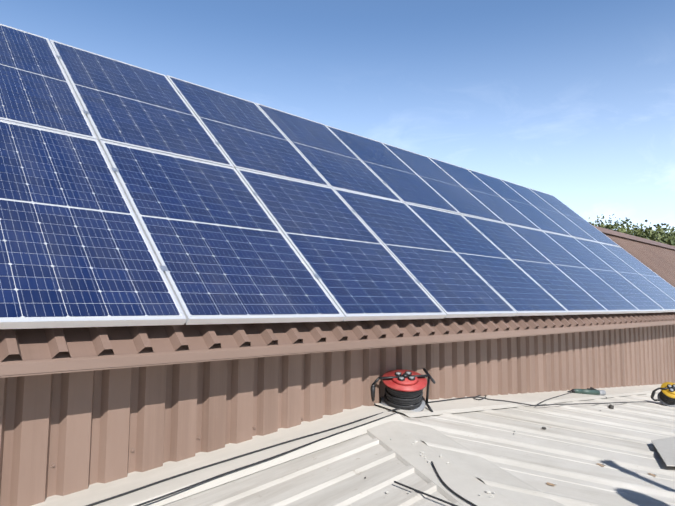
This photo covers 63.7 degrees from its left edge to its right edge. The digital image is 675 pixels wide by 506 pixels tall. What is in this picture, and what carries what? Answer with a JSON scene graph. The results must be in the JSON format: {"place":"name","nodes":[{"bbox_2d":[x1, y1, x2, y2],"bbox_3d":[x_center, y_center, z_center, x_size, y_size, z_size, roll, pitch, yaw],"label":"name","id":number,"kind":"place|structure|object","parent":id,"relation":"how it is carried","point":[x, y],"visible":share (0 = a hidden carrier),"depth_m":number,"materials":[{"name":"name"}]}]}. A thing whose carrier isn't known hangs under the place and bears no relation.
{"place":"outdoors","nodes":[
{"label":"outdoors","id":0,"kind":"place"},
{"bbox_2d":[0,0,674,232],"label":"sky","id":1,"kind":"structure","parent":0,"point":[571,101],"materials":[{"name":"blue"}]},
{"bbox_2d":[56,55,665,293],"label":"clamps","id":2,"kind":"object","parent":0,"point":[163,268],"visible":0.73,"depth_m":4.10,"materials":[{"name":"silver metal"}]},
{"bbox_2d":[402,391,674,505],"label":"roof","id":3,"kind":"structure","parent":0,"point":[570,448],"depth_m":3.18,"materials":[{"name":"grey metal"}]},
{"bbox_2d":[0,324,674,505],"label":"wall cladding","id":4,"kind":"structure","parent":3,"relation":"on","point":[82,430],"depth_m":2.90,"materials":[{"name":"brown metal"}]},
{"bbox_2d":[50,393,439,467],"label":"screws","id":5,"kind":"object","parent":4,"relation":"attached to","point":[53,464],"depth_m":2.53,"materials":[{"name":"metal"}]},
{"bbox_2d":[0,320,674,377],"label":"gutter fascia","id":6,"kind":"structure","parent":4,"relation":"attached to","point":[13,365],"depth_m":2.68,"materials":[{"name":"brown metal"}]},
{"bbox_2d":[0,312,674,361],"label":"roof","id":7,"kind":"structure","parent":4,"relation":"on","point":[37,343],"depth_m":2.79,"materials":[{"name":"brown metal"}]},
{"bbox_2d":[0,24,674,328],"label":"solar panel frames","id":8,"kind":"structure","parent":7,"relation":"on","point":[186,318],"depth_m":3.69,"materials":[{"name":"silver metal"}]},
{"bbox_2d":[0,25,674,318],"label":"solar panels","id":9,"kind":"object","parent":8,"relation":"in","point":[73,244],"visible":1,"depth_m":3.88,"materials":[{"name":"blue glass"}]},
{"bbox_2d":[32,384,661,505],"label":"apron flashing","id":10,"kind":"object","parent":3,"relation":"on","point":[94,492],"visible":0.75,"depth_m":2.77,"materials":[{"name":"grey metal"}]},
{"bbox_2d":[85,407,400,505],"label":"cable","id":11,"kind":"object","parent":10,"relation":"on","point":[140,488],"visible":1,"depth_m":2.60,"materials":[{"name":"grey plastic"}]},
{"bbox_2d":[371,368,435,411],"bbox_3d":[0.423,0.926,3.659,0.415,0.280,0.340,1,-5,-11],"label":"cable reel","id":12,"kind":"object","parent":10,"relation":"on","point":[404,388],"visible":0.96,"depth_m":3.59,"materials":[{"name":"plastic"}]},
{"bbox_2d":[536,392,572,404],"bbox_3d":[2.074,1.348,5.088,0.036,0.097,1.622,-3,-6,35],"label":"power cord","id":13,"kind":"object","parent":10,"relation":"on","point":[553,397],"visible":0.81,"depth_m":4.95,"materials":[{"name":"grey rubber"}]},
{"bbox_2d":[567,387,606,398],"bbox_3d":[2.586,1.448,5.584,0.479,0.117,0.198,4,-6,-36],"label":"angle grinder","id":14,"kind":"object","parent":10,"relation":"on","point":[591,391],"visible":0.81,"depth_m":5.58,"materials":[{"name":"teal plastic"}]},
{"bbox_2d":[364,404,656,496],"bbox_3d":[1.890,1.234,4.143,1.168,0.243,5.033,-3,-6,36],"label":"debris","id":15,"kind":"object","parent":3,"relation":"on","point":[548,483],"visible":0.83,"depth_m":2.69,"materials":[{"name":"brown"}]},
{"bbox_2d":[428,396,662,405],"bbox_3d":[1.896,1.301,4.714,3.199,0.311,0.268,3,-6,-30],"label":"cable","id":16,"kind":"object","parent":3,"relation":"on","point":[538,405],"visible":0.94,"depth_m":4.44,"materials":[{"name":"grey plastic"}]},
{"bbox_2d":[651,437,674,465],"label":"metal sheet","id":17,"kind":"object","parent":3,"relation":"on","point":[665,448],"visible":1,"depth_m":3.35,"materials":[{"name":"white metal"}]},
{"bbox_2d":[651,382,674,406],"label":"cable reel","id":18,"kind":"object","parent":3,"relation":"on","point":[666,395],"visible":1,"depth_m":5.59,"materials":[{"name":"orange plastic"}]},
{"label":"ground","id":19,"kind":"structure","parent":0,"visible":0},
{"bbox_2d":[589,214,656,239],"bbox_3d":[17.135,2.681,35.139,7.088,10.379,7.805,5,-7,-43],"label":"tree","id":20,"kind":"object","parent":19,"relation":"on","point":[610,226],"visible":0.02,"depth_m":34.70,"materials":[{"name":"green plant"}]},
{"bbox_2d":[615,219,674,243],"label":"tree","id":21,"kind":"object","parent":19,"relation":"on","point":[637,231],"depth_m":31.66,"materials":[{"name":"green plant"}]},
{"bbox_2d":[623,222,674,239],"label":"tree","id":22,"kind":"object","parent":19,"relation":"on","point":[647,227],"depth_m":35.15,"materials":[{"name":"green plant"}]},
{"bbox_2d":[633,223,674,245],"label":"tree","id":23,"kind":"object","parent":19,"relation":"on","point":[667,239],"depth_m":28.29,"materials":[{"name":"green plant"}]},
{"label":"building bodies","id":24,"kind":"object","parent":19,"relation":"on","visible":0},
{"bbox_2d":[162,434,461,505],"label":"roof","id":25,"kind":"structure","parent":24,"relation":"on","point":[335,474],"depth_m":2.39,"materials":[{"name":"white metal"}]},
{"bbox_2d":[135,412,397,505],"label":"cable","id":26,"kind":"object","parent":25,"relation":"on","point":[171,493],"visible":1,"depth_m":2.56,"materials":[{"name":"grey plastic"}]},
{"bbox_2d":[394,481,457,505],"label":"cable","id":27,"kind":"object","parent":25,"relation":"on","point":[426,494],"visible":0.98,"depth_m":2.21,"materials":[{"name":"black rubber"}]},
{"bbox_2d":[366,405,564,505],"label":"hip cap","id":28,"kind":"object","parent":25,"relation":"on","point":[459,472],"depth_m":2.52,"materials":[{"name":"white metal"}]},
{"bbox_2d":[431,461,476,505],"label":"cable","id":29,"kind":"object","parent":28,"relation":"on","point":[458,495],"visible":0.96,"depth_m":2.24,"materials":[{"name":"grey rubber"}]},
{"bbox_2d":[593,225,674,249],"bbox_3d":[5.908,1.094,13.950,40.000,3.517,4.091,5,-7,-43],"label":"ridge cap","id":30,"kind":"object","parent":24,"relation":"on","point":[609,231],"depth_m":11.85,"materials":[{"name":"brown metal"}]},
{"bbox_2d":[602,232,674,287],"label":"roof","id":31,"kind":"structure","parent":24,"relation":"on","point":[658,260],"depth_m":11.04,"materials":[{"name":"brown metal"}]}
]}

